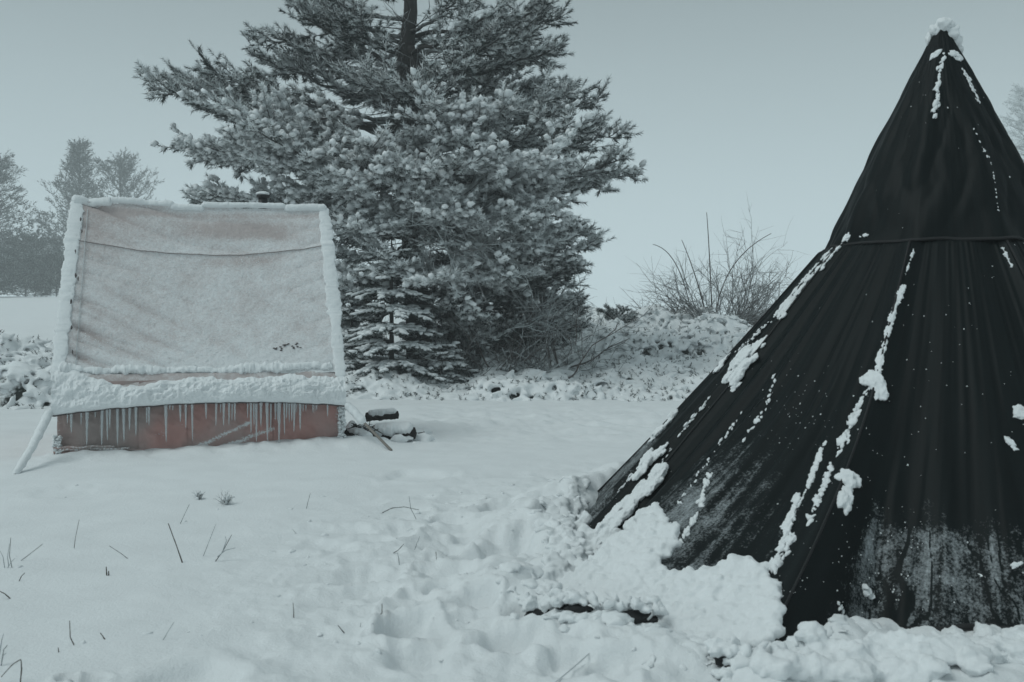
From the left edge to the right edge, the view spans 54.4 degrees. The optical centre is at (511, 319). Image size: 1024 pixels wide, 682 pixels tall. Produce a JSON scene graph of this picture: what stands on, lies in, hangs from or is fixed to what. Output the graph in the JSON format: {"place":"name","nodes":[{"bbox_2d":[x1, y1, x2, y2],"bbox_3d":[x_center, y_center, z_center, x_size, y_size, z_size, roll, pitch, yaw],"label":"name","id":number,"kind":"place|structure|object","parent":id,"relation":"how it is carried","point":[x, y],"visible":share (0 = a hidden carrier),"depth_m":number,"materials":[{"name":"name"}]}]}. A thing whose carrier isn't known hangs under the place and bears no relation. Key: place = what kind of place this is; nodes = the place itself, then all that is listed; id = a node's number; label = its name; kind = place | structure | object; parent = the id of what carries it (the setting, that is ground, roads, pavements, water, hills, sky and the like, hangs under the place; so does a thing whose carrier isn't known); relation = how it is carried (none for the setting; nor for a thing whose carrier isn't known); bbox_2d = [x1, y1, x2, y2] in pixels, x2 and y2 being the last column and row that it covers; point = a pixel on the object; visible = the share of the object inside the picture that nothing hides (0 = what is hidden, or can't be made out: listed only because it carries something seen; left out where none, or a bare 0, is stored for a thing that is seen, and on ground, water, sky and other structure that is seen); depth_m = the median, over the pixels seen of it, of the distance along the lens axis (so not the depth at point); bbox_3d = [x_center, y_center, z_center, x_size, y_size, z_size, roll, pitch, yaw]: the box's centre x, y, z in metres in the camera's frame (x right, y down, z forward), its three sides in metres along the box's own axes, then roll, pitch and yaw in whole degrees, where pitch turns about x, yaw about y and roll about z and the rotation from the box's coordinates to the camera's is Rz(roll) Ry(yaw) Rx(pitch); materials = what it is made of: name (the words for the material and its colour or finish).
{"place":"outdoors","nodes":[
{"label":"outdoors","id":0,"kind":"place"},
{"bbox_2d":[0,296,1023,681],"bbox_3d":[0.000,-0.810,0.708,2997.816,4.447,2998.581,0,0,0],"label":"snow ground","id":1,"kind":"structure","parent":0,"point":[132,504],"depth_m":5.30,"materials":[{"name":"white snow"}]},
{"bbox_2d":[0,634,7,665],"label":"dry stalk","id":2,"kind":"object","parent":1,"relation":"on","point":[3,654],"visible":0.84,"depth_m":3.66,"materials":[{"name":"brown plant"}]},
{"bbox_2d":[0,537,14,567],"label":"dry stalk","id":3,"kind":"object","parent":1,"relation":"on","point":[7,556],"visible":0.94,"depth_m":5.10,"materials":[{"name":"brown plant"}]},
{"bbox_2d":[1,659,21,681],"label":"dry stalk","id":4,"kind":"object","parent":1,"relation":"on","point":[21,669],"visible":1,"depth_m":3.48,"materials":[{"name":"brown plant"}]},
{"bbox_2d":[0,242,50,294],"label":"distant pine tree","id":5,"kind":"object","parent":1,"relation":"on","point":[7,257],"visible":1,"depth_m":109.96,"materials":[{"name":"plant"}]},
{"bbox_2d":[0,330,53,409],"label":"juniper scrub","id":6,"kind":"object","parent":1,"relation":"on","point":[25,369],"visible":0.33,"depth_m":14.47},
{"bbox_2d":[0,148,55,286],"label":"distant pine tree","id":7,"kind":"object","parent":1,"relation":"on","point":[4,177],"visible":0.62,"depth_m":125.02,"materials":[{"name":"grey plant"}]},
{"bbox_2d":[0,225,64,296],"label":"distant pine tree","id":8,"kind":"object","parent":1,"relation":"on","point":[40,239],"visible":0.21,"depth_m":130.56,"materials":[{"name":"plant"}]},
{"bbox_2d":[3,244,64,296],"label":"distant pine tree","id":9,"kind":"object","parent":1,"relation":"on","point":[54,261],"visible":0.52,"depth_m":115.89,"materials":[{"name":"plant"}]},
{"bbox_2d":[26,136,123,250],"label":"distant pine tree","id":10,"kind":"object","parent":1,"relation":"on","point":[75,162],"visible":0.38,"depth_m":149.31,"materials":[{"name":"grey plant"}]},
{"bbox_2d":[60,147,165,242],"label":"distant pine tree","id":11,"kind":"object","parent":1,"relation":"on","point":[124,173],"visible":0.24,"depth_m":159.16,"materials":[{"name":"grey plant"}]},
{"bbox_2d":[168,523,182,562],"bbox_3d":[-1.753,1.172,5.184,0.082,0.224,0.009,0,0,4],"label":"dry stalk","id":12,"kind":"object","parent":1,"relation":"on","point":[176,544],"visible":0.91,"depth_m":5.18,"materials":[{"name":"brown plant"}]},
{"bbox_2d":[194,490,204,499],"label":"frosted tuft","id":13,"kind":"object","parent":1,"relation":"on","point":[198,495],"visible":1,"depth_m":6.89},
{"bbox_2d":[13,191,391,473],"bbox_3d":[-3.252,-0.061,10.118,3.183,2.703,3.317,0,0,-25],"label":"cotton tent","id":14,"kind":"object","parent":1,"relation":"on","point":[204,323],"visible":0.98,"depth_m":9.68,"materials":[{"name":"white fabric"}]},
{"bbox_2d":[215,535,233,560],"bbox_3d":[-1.501,1.205,5.214,0.107,0.158,0.014,0,0,0],"label":"dry stalk","id":15,"kind":"object","parent":1,"relation":"on","point":[223,550],"visible":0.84,"depth_m":5.21,"materials":[{"name":"brown plant"}]},
{"bbox_2d":[215,486,234,505],"bbox_3d":[-1.933,1.190,6.723,0.134,0.136,0.183,0,0,-36],"label":"frosted tuft","id":16,"kind":"object","parent":1,"relation":"on","point":[225,499],"visible":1,"depth_m":6.71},
{"bbox_2d":[14,484,514,661],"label":"scattered snow","id":17,"kind":"structure","parent":1,"relation":"on","point":[377,650],"depth_m":5.33,"materials":[{"name":"white snow"}]},
{"bbox_2d":[343,420,356,432],"bbox_3d":[-1.705,1.166,10.399,0.112,0.217,0.259,0,0,17],"label":"log","id":18,"kind":"object","parent":1,"relation":"on","point":[351,422],"visible":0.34,"depth_m":10.43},
{"bbox_2d":[344,426,372,435],"bbox_3d":[-1.514,1.154,9.900,0.128,0.180,0.434,0,0,-41],"label":"log","id":19,"kind":"object","parent":1,"relation":"on","point":[356,431],"visible":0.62,"depth_m":9.87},
{"bbox_2d":[338,286,387,371],"bbox_3d":[-2.792,0.182,17.605,1.743,2.268,1.708,0,0,34],"label":"young spruce","id":20,"kind":"object","parent":1,"relation":"on","point":[347,310],"visible":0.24,"depth_m":17.34,"materials":[{"name":"green plant"}]},
{"bbox_2d":[345,422,382,436],"bbox_3d":[-1.509,1.152,10.122,0.421,0.293,0.498,0,0,0],"label":"brushwood","id":21,"kind":"object","parent":1,"relation":"on","point":[360,426],"visible":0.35,"depth_m":9.96,"materials":[{"name":"brown wood"}]},
{"bbox_2d":[187,475,546,635],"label":"snow crumbs","id":22,"kind":"object","parent":1,"relation":"on","point":[382,557],"visible":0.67,"depth_m":4.51,"materials":[{"name":"white snow"}]},
{"bbox_2d":[365,408,398,421],"bbox_3d":[-1.521,1.111,11.650,0.404,0.157,0.141,0,0,-14],"label":"log","id":23,"kind":"object","parent":1,"relation":"on","point":[382,414],"visible":0.99,"depth_m":11.61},
{"bbox_2d":[132,0,649,360],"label":"snowy pine tree","id":24,"kind":"object","parent":1,"relation":"on","point":[273,131],"visible":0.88,"depth_m":17.21,"materials":[{"name":"green plant"}]},
{"bbox_2d":[372,421,416,439],"bbox_3d":[-1.215,1.143,10.168,0.487,0.215,0.251,0,0,0],"label":"log","id":25,"kind":"object","parent":1,"relation":"on","point":[389,430],"visible":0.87,"depth_m":10.09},
{"bbox_2d":[342,218,451,389],"bbox_3d":[-2.066,-0.141,16.878,2.206,3.175,2.488,0,0,-31],"label":"young spruce","id":26,"kind":"object","parent":1,"relation":"on","point":[391,328],"visible":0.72,"depth_m":16.62,"materials":[{"name":"green plant"}]},
{"bbox_2d":[381,427,434,443],"bbox_3d":[-1.352,1.245,10.599,1.092,0.205,1.338,0,0,0],"label":"snow heap","id":27,"kind":"object","parent":1,"relation":"on","point":[424,436],"visible":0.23,"depth_m":10.16,"materials":[{"name":"white snow"}]},
{"bbox_2d":[407,331,478,383],"bbox_3d":[-1.229,0.773,17.302,1.560,1.178,1.536,0,0,-24],"label":"young spruce","id":28,"kind":"object","parent":1,"relation":"on","point":[452,376],"visible":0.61,"depth_m":16.97,"materials":[{"name":"green plant"}]},
{"bbox_2d":[398,227,594,359],"bbox_3d":[-0.323,-0.464,18.818,3.862,2.660,2.712,0,0,0],"label":"pine tree","id":29,"kind":"object","parent":1,"relation":"on","point":[534,284],"visible":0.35,"depth_m":18.39,"materials":[{"name":"green plant"}]},
{"bbox_2d":[382,175,661,378],"bbox_3d":[-0.167,-0.284,17.587,5.192,4.712,4.244,0,0,0],"label":"bare thicket","id":30,"kind":"object","parent":1,"relation":"on","point":[547,343],"visible":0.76,"depth_m":17.21,"materials":[{"name":"plant"}]},
{"bbox_2d":[344,346,728,401],"bbox_3d":[0.797,0.938,17.524,9.078,1.016,4.530,0,0,0],"label":"juniper scrub","id":31,"kind":"object","parent":1,"relation":"on","point":[668,375],"visible":0.48,"depth_m":16.34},
{"bbox_2d":[596,303,638,322],"bbox_3d":[2.403,-0.029,22.584,0.889,0.747,1.013,0,0,-43],"label":"pine seedling","id":32,"kind":"object","parent":1,"relation":"on","point":[611,314],"visible":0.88,"depth_m":22.51,"materials":[{"name":"green plant"}]},
{"bbox_2d":[486,304,759,358],"bbox_3d":[4.353,0.263,21.995,10.681,1.370,5.513,0,0,0],"label":"juniper scrub","id":33,"kind":"object","parent":1,"relation":"on","point":[681,334],"visible":0.36,"depth_m":20.55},
{"bbox_2d":[624,197,807,324],"bbox_3d":[5.033,-1.055,23.405,4.470,3.665,3.589,0,0,-27],"label":"bare shrub","id":34,"kind":"object","parent":1,"relation":"on","point":[758,314],"visible":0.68,"depth_m":23.04,"materials":[{"name":"plant"}]},
{"bbox_2d":[494,475,1023,680],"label":"snow clods","id":35,"kind":"object","parent":1,"relation":"on","point":[738,660],"visible":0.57,"depth_m":4.20,"materials":[{"name":"white snow"}]},
{"bbox_2d":[518,17,1023,681],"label":"tipi tent","id":36,"kind":"object","parent":1,"relation":"on","point":[840,431],"visible":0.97,"depth_m":4.74,"materials":[{"name":"black fabric"}]},
{"bbox_2d":[749,621,1023,681],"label":"snow bank","id":37,"kind":"structure","parent":1,"relation":"on","point":[900,655],"depth_m":3.46,"materials":[{"name":"white snow"}]},
{"bbox_2d":[998,82,1023,160],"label":"distant pine tree","id":38,"kind":"object","parent":1,"relation":"on","point":[1020,103],"visible":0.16,"depth_m":205.18,"materials":[{"name":"grey plant"}]},
{"bbox_2d":[0,0,1023,316],"label":"sky","id":39,"kind":"structure","parent":0,"point":[782,106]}
]}

